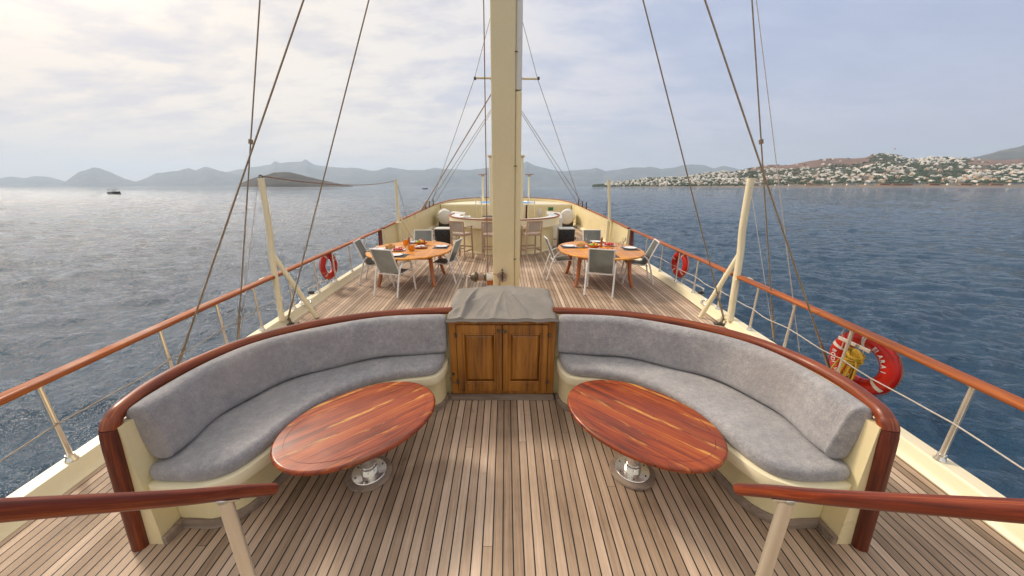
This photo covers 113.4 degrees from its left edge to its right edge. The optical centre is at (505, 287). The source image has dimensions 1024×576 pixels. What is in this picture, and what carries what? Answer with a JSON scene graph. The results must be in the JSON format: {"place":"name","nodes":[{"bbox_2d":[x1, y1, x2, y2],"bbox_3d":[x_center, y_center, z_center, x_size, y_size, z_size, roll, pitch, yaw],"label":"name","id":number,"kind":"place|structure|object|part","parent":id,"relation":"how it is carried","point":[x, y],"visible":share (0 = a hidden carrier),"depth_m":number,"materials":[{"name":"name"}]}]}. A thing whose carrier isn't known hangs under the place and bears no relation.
{"place":"outdoors","nodes":[
{"label":"outdoors","id":0,"kind":"place"},
{"bbox_2d":[0,176,64,185],"bbox_3d":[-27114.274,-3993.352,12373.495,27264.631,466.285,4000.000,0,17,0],"label":"mountains","id":1,"kind":"structure","parent":0,"point":[29,181],"depth_m":11081.23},
{"bbox_2d":[63,167,179,185],"bbox_3d":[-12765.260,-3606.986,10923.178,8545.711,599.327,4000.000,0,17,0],"label":"mountains","id":2,"kind":"structure","parent":0,"point":[92,176],"depth_m":9522.76,"materials":[{"name":"grey stone"}]},
{"bbox_2d":[136,167,383,185],"bbox_3d":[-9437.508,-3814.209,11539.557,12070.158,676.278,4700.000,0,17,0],"label":"mountains","id":3,"kind":"structure","parent":0,"point":[205,176],"depth_m":10172.79,"materials":[{"name":"grey stone"}]},
{"bbox_2d":[241,172,352,186],"bbox_3d":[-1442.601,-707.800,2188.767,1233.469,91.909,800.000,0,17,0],"label":"island","id":4,"kind":"structure","parent":0,"point":[269,182],"depth_m":1909.83,"materials":[{"name":"grey stone"}]},
{"bbox_2d":[449,211,465,238],"bbox_3d":[-1.900,-2.528,13.446,0.560,1.020,0.900,0,17,0],"label":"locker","id":5,"kind":"object","parent":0,"point":[457,212],"visible":0.12,"depth_m":13.23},
{"bbox_2d":[228,159,738,185],"bbox_3d":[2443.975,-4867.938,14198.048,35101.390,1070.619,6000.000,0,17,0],"label":"mountains","id":6,"kind":"structure","parent":0,"point":[541,176],"depth_m":12635.68,"materials":[{"name":"grey stone"}]},
{"bbox_2d":[482,215,491,218],"bbox_3d":[-0.420,-2.067,9.844,0.540,0.098,0.220,0,17,0],"label":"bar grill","id":7,"kind":"object","parent":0,"point":[488,216],"visible":0.48,"depth_m":9.75,"materials":[{"name":"silver metal"}]},
{"bbox_2d":[0,186,1023,497],"bbox_3d":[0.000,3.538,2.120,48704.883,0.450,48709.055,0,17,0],"label":"sea","id":8,"kind":"structure","parent":0,"point":[928,272],"depth_m":16.25,"materials":[{"name":"liquid"}]},
{"bbox_2d":[107,190,120,193],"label":"motor boat","id":9,"kind":"object","parent":8,"relation":"on","point":[115,192],"visible":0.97,"depth_m":175.33,"materials":[{"name":"black"}]},
{"bbox_2d":[0,223,1023,550],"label":"ship hull","id":10,"kind":"object","parent":8,"relation":"on","point":[916,453],"visible":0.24,"depth_m":2.42,"materials":[{"name":"beige paint"}]},
{"bbox_2d":[0,229,382,463],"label":"guard rail","id":11,"kind":"object","parent":10,"relation":"on","point":[37,384],"visible":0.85,"depth_m":2.81,"materials":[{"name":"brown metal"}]},
{"bbox_2d":[319,253,337,279],"bbox_3d":[-3.580,-0.446,6.783,0.117,0.577,0.577,1,17,4],"label":"lifebuoy","id":12,"kind":"object","parent":11,"relation":"hanging from","point":[322,268],"visible":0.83,"depth_m":6.66,"materials":[{"name":"red plastic"}]},
{"bbox_2d":[237,0,260,339],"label":"shroud","id":13,"kind":"object","parent":10,"relation":"attached to","point":[250,141],"visible":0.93,"depth_m":3.81,"materials":[{"name":"metal"}]},
{"bbox_2d":[287,318,298,325],"bbox_3d":[-3.269,0.501,5.041,0.260,0.102,0.106,-5,18,-16],"label":"chainplate","id":14,"kind":"object","parent":10,"relation":"attached to","point":[290,322],"visible":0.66,"depth_m":5.04,"materials":[{"name":"metal"}]},
{"bbox_2d":[307,279,330,295],"bbox_3d":[-3.555,-0.042,6.484,0.099,0.151,0.803,0,17,0],"label":"boarding bracket","id":15,"kind":"object","parent":10,"relation":"attached to","point":[310,292],"visible":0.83,"depth_m":6.18,"materials":[{"name":"silver metal"}]},
{"bbox_2d":[441,201,570,218],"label":"pool platform","id":16,"kind":"structure","parent":10,"relation":"on","point":[470,208],"depth_m":18.44,"materials":[{"name":"beige paint"}]},
{"bbox_2d":[478,174,485,200],"bbox_3d":[-1.500,-6.549,21.944,0.562,1.735,0.120,0,17,0],"label":"cross pole","id":17,"kind":"object","parent":16,"relation":"on","point":[482,175],"visible":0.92,"depth_m":21.86,"materials":[{"name":"beige metal"}]},
{"bbox_2d":[525,174,533,200],"bbox_3d":[1.500,-6.549,21.944,0.562,1.735,0.120,0,17,0],"label":"cross pole","id":18,"kind":"object","parent":16,"relation":"on","point":[529,175],"visible":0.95,"depth_m":21.83,"materials":[{"name":"beige metal"}]},
{"bbox_2d":[537,208,541,216],"bbox_3d":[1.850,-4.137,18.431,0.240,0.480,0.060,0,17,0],"label":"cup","id":19,"kind":"object","parent":16,"relation":"attached to","point":[539,212],"depth_m":18.41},
{"bbox_2d":[0,226,1023,575],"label":"deck","id":20,"kind":"structure","parent":10,"relation":"attached to","point":[500,488],"depth_m":2.09,"materials":[{"name":"brown wood"}]},
{"bbox_2d":[0,483,278,575],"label":"stair handrail","id":21,"kind":"object","parent":20,"relation":"on","point":[16,509],"visible":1,"depth_m":0.88,"materials":[{"name":"brown wood"}]},
{"bbox_2d":[98,307,451,551],"bbox_3d":[-1.442,0.810,2.664,0.882,0.910,2.291,15,22,40],"label":"curved settee","id":22,"kind":"object","parent":20,"relation":"on","point":[225,414],"visible":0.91,"depth_m":2.24,"materials":[{"name":"grey fabric"}]},
{"bbox_2d":[257,174,318,320],"bbox_3d":[-3.219,-0.491,4.805,0.657,2.150,0.251,-9,19,-27],"label":"awning pole","id":23,"kind":"object","parent":20,"relation":"on","point":[274,261],"visible":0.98,"depth_m":4.80,"materials":[{"name":"metal"}]},
{"bbox_2d":[240,183,257,334],"bbox_3d":[-3.370,-0.399,4.409,0.006,1.922,0.782,2,17,7],"label":"cord","id":24,"kind":"object","parent":23,"relation":"hanging from","point":[249,256],"visible":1,"depth_m":4.41,"materials":[{"name":"beige fabric"}]},
{"bbox_2d":[260,175,395,184],"bbox_3d":[-3.410,-2.425,7.656,0.015,0.166,6.545,-1,17,-2],"label":"slack line","id":25,"kind":"object","parent":23,"relation":"attached to","point":[318,183],"visible":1,"depth_m":5.76,"materials":[{"name":"brown fabric"}]},
{"bbox_2d":[270,381,434,492],"bbox_3d":[-0.985,1.117,2.362,1.044,0.488,0.774,-15,22,-40],"label":"oval coffee table","id":26,"kind":"object","parent":20,"relation":"on","point":[359,431],"visible":1,"depth_m":2.23,"materials":[{"name":"brown wood"}]},
{"bbox_2d":[353,238,394,284],"bbox_3d":[-2.816,-0.581,7.221,0.665,0.918,0.544,-2,17,-7],"label":"sling chair","id":27,"kind":"object","parent":20,"relation":"on","point":[361,249],"visible":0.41,"depth_m":7.09,"materials":[{"name":"grey fabric"}]},
{"bbox_2d":[369,248,416,297],"bbox_3d":[-2.165,-0.350,6.463,0.544,0.918,0.665,5,18,17],"label":"sling chair","id":28,"kind":"object","parent":20,"relation":"on","point":[384,261],"visible":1,"depth_m":6.24,"materials":[{"name":"grey fabric"}]},
{"bbox_2d":[394,179,413,241],"bbox_3d":[-3.439,-2.495,11.295,0.272,2.196,0.826,11,20,31],"label":"slim awning pole","id":29,"kind":"object","parent":20,"relation":"on","point":[399,217],"visible":0.88,"depth_m":11.06,"materials":[{"name":"beige metal"}]},
{"bbox_2d":[365,241,452,286],"bbox_3d":[-2.050,-0.512,7.380,1.760,0.711,2.140,0,17,0],"label":"dining table","id":30,"kind":"object","parent":20,"relation":"on","point":[428,253],"visible":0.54,"depth_m":6.91,"materials":[{"name":"orange wood"}]},
{"bbox_2d":[383,244,396,248],"bbox_3d":[-2.500,-0.894,7.253,0.300,0.090,0.298,0,17,0],"label":"bread plate","id":31,"kind":"object","parent":30,"relation":"on","point":[390,246],"visible":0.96,"depth_m":7.20,"materials":[{"name":"food"}]},
{"bbox_2d":[391,247,405,250],"bbox_3d":[-2.260,-0.819,7.046,0.300,0.067,0.298,0,17,0],"label":"tomato plate","id":32,"kind":"object","parent":30,"relation":"on","point":[398,249],"visible":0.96,"depth_m":7.00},
{"bbox_2d":[394,254,406,257],"bbox_3d":[-2.140,-0.626,6.520,0.440,0.004,0.320,0,17,0],"label":"placemat","id":33,"kind":"object","parent":30,"relation":"on","point":[403,256],"visible":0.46,"depth_m":6.44,"materials":[{"name":"grey fabric"}]},
{"bbox_2d":[402,238,407,244],"bbox_3d":[-2.300,-1.064,7.703,0.126,0.146,0.126,0,17,0],"label":"juice jug","id":34,"kind":"object","parent":30,"relation":"on","point":[405,241],"visible":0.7,"depth_m":7.66,"materials":[{"name":"orange glass"}]},
{"bbox_2d":[408,243,413,250],"bbox_3d":[-1.980,-0.860,7.034,0.126,0.146,0.126,0,17,0],"label":"juice jug","id":35,"kind":"object","parent":30,"relation":"on","point":[411,246],"visible":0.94,"depth_m":6.99,"materials":[{"name":"orange glass"}]},
{"bbox_2d":[414,245,426,248],"bbox_3d":[-1.860,-0.907,7.333,0.300,0.068,0.298,0,17,0],"label":"cheese plate","id":36,"kind":"object","parent":30,"relation":"on","point":[420,246],"visible":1,"depth_m":7.32,"materials":[{"name":"white ceramic"}]},
{"bbox_2d":[415,239,427,244],"bbox_3d":[-1.930,-1.043,7.647,0.300,0.146,0.298,0,17,0],"label":"fruit bowl","id":37,"kind":"object","parent":30,"relation":"on","point":[421,242],"visible":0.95,"depth_m":7.56,"materials":[{"name":"orange food"}]},
{"bbox_2d":[432,245,449,248],"bbox_3d":[-1.430,-0.911,7.457,0.320,0.004,0.440,0,17,0],"label":"placemat","id":38,"kind":"object","parent":30,"relation":"on","point":[435,247],"visible":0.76,"depth_m":7.38,"materials":[{"name":"grey fabric"}]},
{"bbox_2d":[410,230,435,268],"bbox_3d":[-2.121,-0.975,8.520,0.544,0.918,0.665,-1,17,-3],"label":"sling chair","id":39,"kind":"object","parent":20,"relation":"on","point":[426,235],"visible":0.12,"depth_m":8.68,"materials":[{"name":"grey fabric"}]},
{"bbox_2d":[434,227,452,245],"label":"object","id":40,"kind":"object","parent":20,"relation":"on","point":[442,234],"visible":0.74,"depth_m":11.10,"materials":[{"name":"plastic"}]},
{"bbox_2d":[436,208,450,226],"bbox_3d":[-3.120,-3.578,17.098,0.790,0.905,1.240,-4,17,-11],"label":"life raft canister","id":41,"kind":"object","parent":20,"relation":"on","point":[443,217],"visible":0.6,"depth_m":16.54,"materials":[{"name":"plastic"}]},
{"bbox_2d":[428,238,463,283],"bbox_3d":[-1.315,-0.615,7.335,0.665,0.918,0.544,3,17,10],"label":"sling chair","id":42,"kind":"object","parent":20,"relation":"on","point":[452,256],"visible":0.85,"depth_m":7.25,"materials":[{"name":"grey fabric"}]},
{"bbox_2d":[449,221,473,259],"bbox_3d":[-1.266,-1.377,9.559,0.492,1.076,0.512,8,19,24],"label":"bar stool","id":43,"kind":"object","parent":20,"relation":"on","point":[456,228],"visible":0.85,"depth_m":9.35,"materials":[{"name":"brown wood"}]},
{"bbox_2d":[481,222,492,260],"bbox_3d":[-0.421,-1.336,9.424,0.492,1.076,0.512,1,17,3],"label":"bar stool","id":44,"kind":"object","parent":20,"relation":"on","point":[489,229],"visible":0.55,"depth_m":9.18,"materials":[{"name":"brown wood"}]},
{"bbox_2d":[448,322,555,399],"bbox_3d":[-0.036,0.621,3.404,1.004,0.828,0.527,0,17,0],"label":"wooden cabinet","id":45,"kind":"object","parent":20,"relation":"on","point":[501,360],"visible":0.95,"depth_m":3.19,"materials":[{"name":"brown wood"}]},
{"bbox_3d":[-0.257,0.673,3.185,0.438,0.696,0.046,0,17,0],"label":"door","id":46,"kind":"part","parent":45,"relation":"part of","materials":[{"name":"brown wood"}]},
{"bbox_2d":[446,285,558,322],"bbox_3d":[-0.034,0.171,3.324,1.034,0.231,0.652,0,17,0],"label":"canvas cover","id":47,"kind":"object","parent":45,"relation":"on","point":[506,303],"visible":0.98,"depth_m":3.19,"materials":[{"name":"grey fabric"}]},
{"bbox_3d":[0.189,0.673,3.185,0.438,0.696,0.046,0,17,0],"label":"door","id":48,"kind":"part","parent":45,"relation":"part of","materials":[{"name":"brown wood"}]},
{"bbox_2d":[449,213,559,254],"bbox_3d":[-0.050,-1.798,10.940,3.763,1.076,2.485,0,17,0],"label":"bar counter","id":49,"kind":"object","parent":20,"relation":"on","point":[550,221],"visible":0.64,"depth_m":10.24,"materials":[{"name":"beige paint"}]},
{"bbox_2d":[487,155,524,218],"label":"poles","id":50,"kind":"object","parent":20,"relation":"on","point":[490,183],"visible":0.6,"depth_m":12.29,"materials":[{"name":"beige metal"}]},
{"bbox_2d":[381,197,630,244],"bbox_3d":[0.000,-3.633,16.647,7.540,1.267,13.932,0,17,0],"label":"bulwark","id":51,"kind":"object","parent":20,"relation":"on","point":[585,218],"visible":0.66,"depth_m":13.86,"materials":[{"name":"beige paint"}]},
{"bbox_2d":[606,180,612,241],"bbox_3d":[3.540,-2.605,11.541,0.300,2.136,0.200,0,17,0],"label":"slim awning pole","id":52,"kind":"object","parent":51,"relation":"attached to","point":[608,220],"visible":0.93,"depth_m":11.49,"materials":[{"name":"beige metal"}]},
{"bbox_2d":[490,0,522,286],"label":"mast","id":53,"kind":"object","parent":20,"relation":"on","point":[506,29],"visible":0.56,"depth_m":4.32,"materials":[{"name":"white paint"}]},
{"bbox_2d":[176,0,304,364],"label":"shroud","id":54,"kind":"object","parent":53,"relation":"attached to","point":[235,197],"visible":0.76,"depth_m":3.31,"materials":[{"name":"metal"}]},
{"bbox_2d":[287,0,369,319],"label":"shroud","id":55,"kind":"object","parent":53,"relation":"attached to","point":[290,308],"visible":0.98,"depth_m":4.45,"materials":[{"name":"metal"}]},
{"bbox_2d":[465,271,492,287],"bbox_3d":[-0.403,-0.104,5.037,0.430,0.294,0.164,0,17,0],"label":"mast winch","id":56,"kind":"object","parent":53,"relation":"attached to","point":[475,276],"visible":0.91,"depth_m":4.97,"materials":[{"name":"silver metal"}]},
{"bbox_2d":[483,0,487,271],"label":"halyard","id":57,"kind":"object","parent":53,"relation":"attached to","point":[485,131],"visible":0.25,"depth_m":4.36,"materials":[{"name":"brown metal"}]},
{"bbox_2d":[480,269,506,285],"bbox_3d":[-0.198,0.005,4.933,0.454,0.603,0.102,8,19,24],"label":"rope cleat","id":58,"kind":"object","parent":53,"relation":"attached to","point":[499,274],"visible":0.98,"depth_m":4.82,"materials":[{"name":"metal"}]},
{"bbox_2d":[642,0,724,319],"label":"shroud","id":59,"kind":"object","parent":53,"relation":"attached to","point":[720,305],"visible":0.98,"depth_m":4.45,"materials":[{"name":"metal"}]},
{"bbox_2d":[704,0,830,367],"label":"shroud","id":60,"kind":"object","parent":53,"relation":"attached to","point":[778,217],"visible":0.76,"depth_m":3.37,"materials":[{"name":"metal"}]},
{"bbox_2d":[756,0,799,351],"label":"cord","id":61,"kind":"object","parent":53,"relation":"hanging from","point":[776,162],"visible":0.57,"depth_m":3.54,"materials":[{"name":"white fabric"}]},
{"bbox_2d":[474,77,539,79],"bbox_3d":[0.030,-8.854,11.942,2.420,14.000,0.280,0,17,0],"label":"mizzen mast","id":62,"kind":"object","parent":20,"relation":"on","point":[537,78],"visible":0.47,"depth_m":12.27,"materials":[{"name":"metal"}]},
{"bbox_2d":[430,80,473,206],"bbox_3d":[-2.375,-5.763,14.135,3.445,4.742,0.019,16,23,42],"label":"mizzen stay","id":63,"kind":"object","parent":62,"relation":"attached to","point":[454,136],"visible":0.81,"depth_m":13.72,"materials":[{"name":"metal"}]},
{"bbox_2d":[421,94,490,210],"bbox_3d":[-1.884,-5.579,13.408,3.715,4.946,0.100,4,17,14],"label":"stay","id":64,"kind":"object","parent":62,"relation":"attached to","point":[424,205],"visible":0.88,"depth_m":13.52,"materials":[{"name":"grey metal"}]},
{"bbox_2d":[426,110,490,207],"bbox_3d":[-1.870,-5.426,13.819,3.899,4.363,0.019,7,18,23],"label":"mizzen stay","id":65,"kind":"object","parent":62,"relation":"attached to","point":[459,157],"visible":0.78,"depth_m":13.81,"materials":[{"name":"metal"}]},
{"bbox_2d":[434,113,490,203],"bbox_3d":[-1.870,-5.678,14.631,4.852,4.255,0.019,15,23,41],"label":"mizzen stay","id":66,"kind":"object","parent":62,"relation":"attached to","point":[463,156],"visible":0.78,"depth_m":14.56,"materials":[{"name":"metal"}]},
{"bbox_2d":[475,20,489,75],"bbox_3d":[-0.625,-9.222,11.829,1.069,3.236,0.019,0,17,0],"label":"mizzen stay","id":67,"kind":"object","parent":62,"relation":"attached to","point":[482,48],"visible":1,"depth_m":12.05,"materials":[{"name":"metal"}]},
{"bbox_2d":[523,24,536,75],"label":"mizzen stay","id":68,"kind":"object","parent":62,"relation":"attached to","point":[530,51],"visible":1,"depth_m":12.03,"materials":[{"name":"metal"}]},
{"bbox_2d":[522,115,577,203],"bbox_3d":[1.870,-5.679,14.632,4.852,4.255,0.019,-15,23,-41],"label":"mizzen stay","id":69,"kind":"object","parent":62,"relation":"attached to","point":[549,158],"visible":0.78,"depth_m":14.66,"materials":[{"name":"metal"}]},
{"bbox_2d":[522,112,585,207],"bbox_3d":[1.870,-5.427,13.820,3.899,4.363,0.019,-7,18,-23],"label":"mizzen stay","id":70,"kind":"object","parent":62,"relation":"attached to","point":[553,159],"visible":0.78,"depth_m":13.85,"materials":[{"name":"metal"}]},
{"bbox_2d":[538,81,581,206],"bbox_3d":[2.375,-5.763,14.136,3.445,4.742,0.019,-16,23,-42],"label":"mizzen stay","id":71,"kind":"object","parent":62,"relation":"attached to","point":[558,140],"visible":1,"depth_m":13.75,"materials":[{"name":"metal"}]},
{"bbox_2d":[520,221,542,259],"bbox_3d":[0.725,-1.394,9.616,0.492,1.076,0.512,-5,18,-17],"label":"bar stool","id":72,"kind":"object","parent":20,"relation":"on","point":[532,227],"visible":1,"depth_m":9.42,"materials":[{"name":"brown wood"}]},
{"bbox_2d":[546,211,561,238],"bbox_3d":[1.900,-2.528,13.446,0.560,1.020,0.900,0,17,0],"label":"locker","id":73,"kind":"object","parent":20,"relation":"on","point":[555,228],"visible":0.23,"depth_m":13.08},
{"bbox_2d":[543,236,574,279],"bbox_3d":[1.204,-0.697,7.605,0.665,0.918,0.544,-1,17,-3],"label":"sling chair","id":74,"kind":"object","parent":20,"relation":"on","point":[561,258],"visible":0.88,"depth_m":7.49,"materials":[{"name":"grey fabric"}]},
{"bbox_2d":[557,227,575,245],"bbox_3d":[2.020,-1.707,11.342,0.540,0.652,0.484,0,17,0],"label":"black bin","id":75,"kind":"object","parent":20,"relation":"on","point":[565,234],"visible":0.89,"depth_m":11.11,"materials":[{"name":"plastic"}]},
{"bbox_2d":[561,208,574,226],"bbox_3d":[3.120,-3.578,17.098,0.790,0.905,1.240,4,17,11],"label":"life raft canister","id":76,"kind":"object","parent":20,"relation":"on","point":[568,216],"visible":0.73,"depth_m":16.55,"materials":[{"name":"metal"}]},
{"bbox_2d":[583,230,600,269],"bbox_3d":[2.221,-0.984,8.549,0.544,0.918,0.665,1,17,3],"label":"sling chair","id":77,"kind":"object","parent":20,"relation":"on","point":[594,234],"visible":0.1,"depth_m":8.71,"materials":[{"name":"grey fabric"}]},
{"bbox_2d":[583,248,616,297],"bbox_3d":[1.835,-0.356,6.482,0.544,0.918,0.665,6,18,18],"label":"sling chair","id":78,"kind":"object","parent":20,"relation":"on","point":[599,261],"visible":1,"depth_m":6.24,"materials":[{"name":"grey fabric"}]},
{"bbox_2d":[558,241,644,286],"bbox_3d":[2.020,-0.512,7.380,1.760,0.711,2.140,0,17,0],"label":"dining table","id":79,"kind":"object","parent":20,"relation":"on","point":[581,254],"visible":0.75,"depth_m":6.91,"materials":[{"name":"orange wood"}]},
{"bbox_2d":[574,242,587,247],"bbox_3d":[1.660,-0.952,7.445,0.300,0.090,0.298,0,17,0],"label":"bread plate","id":80,"kind":"object","parent":79,"relation":"on","point":[580,245],"visible":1,"depth_m":7.38,"materials":[{"name":"food"}]},
{"bbox_2d":[587,242,600,247],"bbox_3d":[1.900,-0.926,7.264,0.300,0.146,0.298,0,17,0],"label":"fruit bowl","id":81,"kind":"object","parent":79,"relation":"on","point":[593,245],"visible":0.94,"depth_m":7.18,"materials":[{"name":"food"}]},
{"bbox_2d":[602,242,614,245],"bbox_3d":[2.340,-0.996,7.619,0.300,0.074,0.298,0,17,0],"label":"tomato plate","id":82,"kind":"object","parent":79,"relation":"on","point":[608,244],"visible":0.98,"depth_m":7.55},
{"bbox_2d":[621,247,639,250],"bbox_3d":[2.680,-0.853,7.266,0.320,0.004,0.440,1,17,5],"label":"placemat","id":83,"kind":"object","parent":79,"relation":"on","point":[635,249],"visible":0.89,"depth_m":7.15,"materials":[{"name":"grey fabric"}]},
{"bbox_2d":[619,239,659,284],"bbox_3d":[2.855,-0.586,7.239,0.665,0.918,0.544,3,17,11],"label":"sling chair","id":84,"kind":"object","parent":20,"relation":"on","point":[644,261],"visible":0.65,"depth_m":7.14,"materials":[{"name":"grey fabric"}]},
{"bbox_2d":[567,380,727,489],"bbox_3d":[0.918,1.111,2.381,1.044,0.488,0.774,16,23,42],"label":"oval coffee table","id":85,"kind":"object","parent":20,"relation":"on","point":[641,430],"visible":1,"depth_m":2.25,"materials":[{"name":"brown wood"}]},
{"bbox_2d":[698,174,754,320],"bbox_3d":[3.250,-0.490,4.800,0.591,2.148,0.267,10,20,31],"label":"awning pole","id":86,"kind":"object","parent":20,"relation":"on","point":[736,264],"visible":0.98,"depth_m":4.79,"materials":[{"name":"metal"}]},
{"bbox_2d":[750,186,771,325],"bbox_3d":[3.370,-0.402,4.435,0.006,1.912,0.786,-4,17,-13],"label":"cord","id":87,"kind":"object","parent":86,"relation":"hanging from","point":[760,253],"visible":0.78,"depth_m":4.44,"materials":[{"name":"white fabric"}]},
{"bbox_2d":[553,307,900,551],"bbox_3d":[1.374,0.810,2.664,0.882,0.910,2.291,-15,22,-40],"label":"curved settee","id":88,"kind":"object","parent":20,"relation":"on","point":[773,413],"visible":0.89,"depth_m":2.24,"materials":[{"name":"grey fabric"}]},
{"bbox_2d":[733,483,1023,575],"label":"stair handrail","id":89,"kind":"object","parent":20,"relation":"on","point":[995,509],"visible":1,"depth_m":0.86,"materials":[{"name":"brown wood"}]},
{"bbox_2d":[681,277,703,295],"bbox_3d":[3.555,-0.042,6.484,0.099,0.151,0.803,0,17,0],"label":"boarding bracket","id":90,"kind":"object","parent":10,"relation":"attached to","point":[701,292],"visible":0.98,"depth_m":6.23,"materials":[{"name":"silver metal"}]},
{"bbox_2d":[713,318,724,325],"bbox_3d":[3.269,0.501,5.041,0.260,0.102,0.106,5,18,16],"label":"chainplate","id":91,"kind":"object","parent":10,"relation":"attached to","point":[720,322],"visible":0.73,"depth_m":5.04,"materials":[{"name":"metal"}]},
{"bbox_2d":[751,0,774,341],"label":"shroud","id":92,"kind":"object","parent":10,"relation":"attached to","point":[761,141],"visible":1,"depth_m":3.80,"materials":[{"name":"metal"}]},
{"bbox_2d":[629,229,1023,469],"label":"guard rail","id":93,"kind":"object","parent":10,"relation":"on","point":[974,384],"visible":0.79,"depth_m":2.74,"materials":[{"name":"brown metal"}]},
{"bbox_2d":[671,252,689,277],"bbox_3d":[3.560,-0.490,6.875,0.117,0.577,0.577,-1,17,-4],"label":"lifebuoy","id":94,"kind":"object","parent":93,"relation":"hanging from","point":[685,263],"visible":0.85,"depth_m":6.77,"materials":[{"name":"red plastic"}]},
{"bbox_2d":[838,328,870,353],"bbox_3d":[3.257,0.503,3.142,0.025,0.232,0.300,0,17,0],"label":"buoy bracket","id":95,"kind":"object","parent":93,"relation":"attached to","point":[858,346],"visible":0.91,"depth_m":3.12,"materials":[{"name":"silver metal"}]},
{"bbox_2d":[831,347,865,380],"bbox_3d":[3.235,0.757,3.180,0.117,0.425,0.230,0,31,0],"label":"rope coil","id":96,"kind":"object","parent":95,"relation":"hanging from","point":[857,357],"visible":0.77,"depth_m":3.12,"materials":[{"name":"yellow fabric"}]},
{"bbox_2d":[829,330,903,396],"bbox_3d":[3.390,0.707,3.193,0.125,0.621,0.621,-1,17,-4],"label":"lifebuoy","id":97,"kind":"object","parent":93,"relation":"hanging from","point":[890,372],"visible":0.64,"depth_m":3.02,"materials":[{"name":"red plastic"}]},
{"bbox_2d":[0,0,1023,181],"label":"sky","id":98,"kind":"structure","parent":0,"point":[133,90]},
{"bbox_2d":[596,154,1023,186],"bbox_3d":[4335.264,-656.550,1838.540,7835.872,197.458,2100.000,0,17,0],"label":"town hillside","id":99,"kind":"structure","parent":0,"point":[834,162],"depth_m":1525.39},
{"bbox_2d":[592,153,1023,186],"bbox_3d":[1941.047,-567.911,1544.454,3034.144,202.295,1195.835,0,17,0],"label":"hillside trees","id":100,"kind":"object","parent":99,"relation":"on","point":[955,171],"visible":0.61,"depth_m":1429.86,"materials":[{"name":"green plant"}]},
{"bbox_2d":[604,153,1023,185],"bbox_3d":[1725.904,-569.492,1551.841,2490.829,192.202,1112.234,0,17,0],"label":"distant houses","id":101,"kind":"structure","parent":99,"relation":"on","point":[940,158],"depth_m":1663.90,"materials":[{"name":"white concrete"}]},
{"bbox_2d":[1008,183,1023,184],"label":"waterfront building","id":102,"kind":"structure","parent":99,"relation":"on","point":[1015,183],"depth_m":1011.35,"materials":[{"name":"white concrete"}]},
{"bbox_2d":[968,145,1023,159],"bbox_3d":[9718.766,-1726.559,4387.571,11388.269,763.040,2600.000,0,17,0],"label":"mountains","id":103,"kind":"structure","parent":0,"point":[1013,153],"depth_m":3810.86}
]}

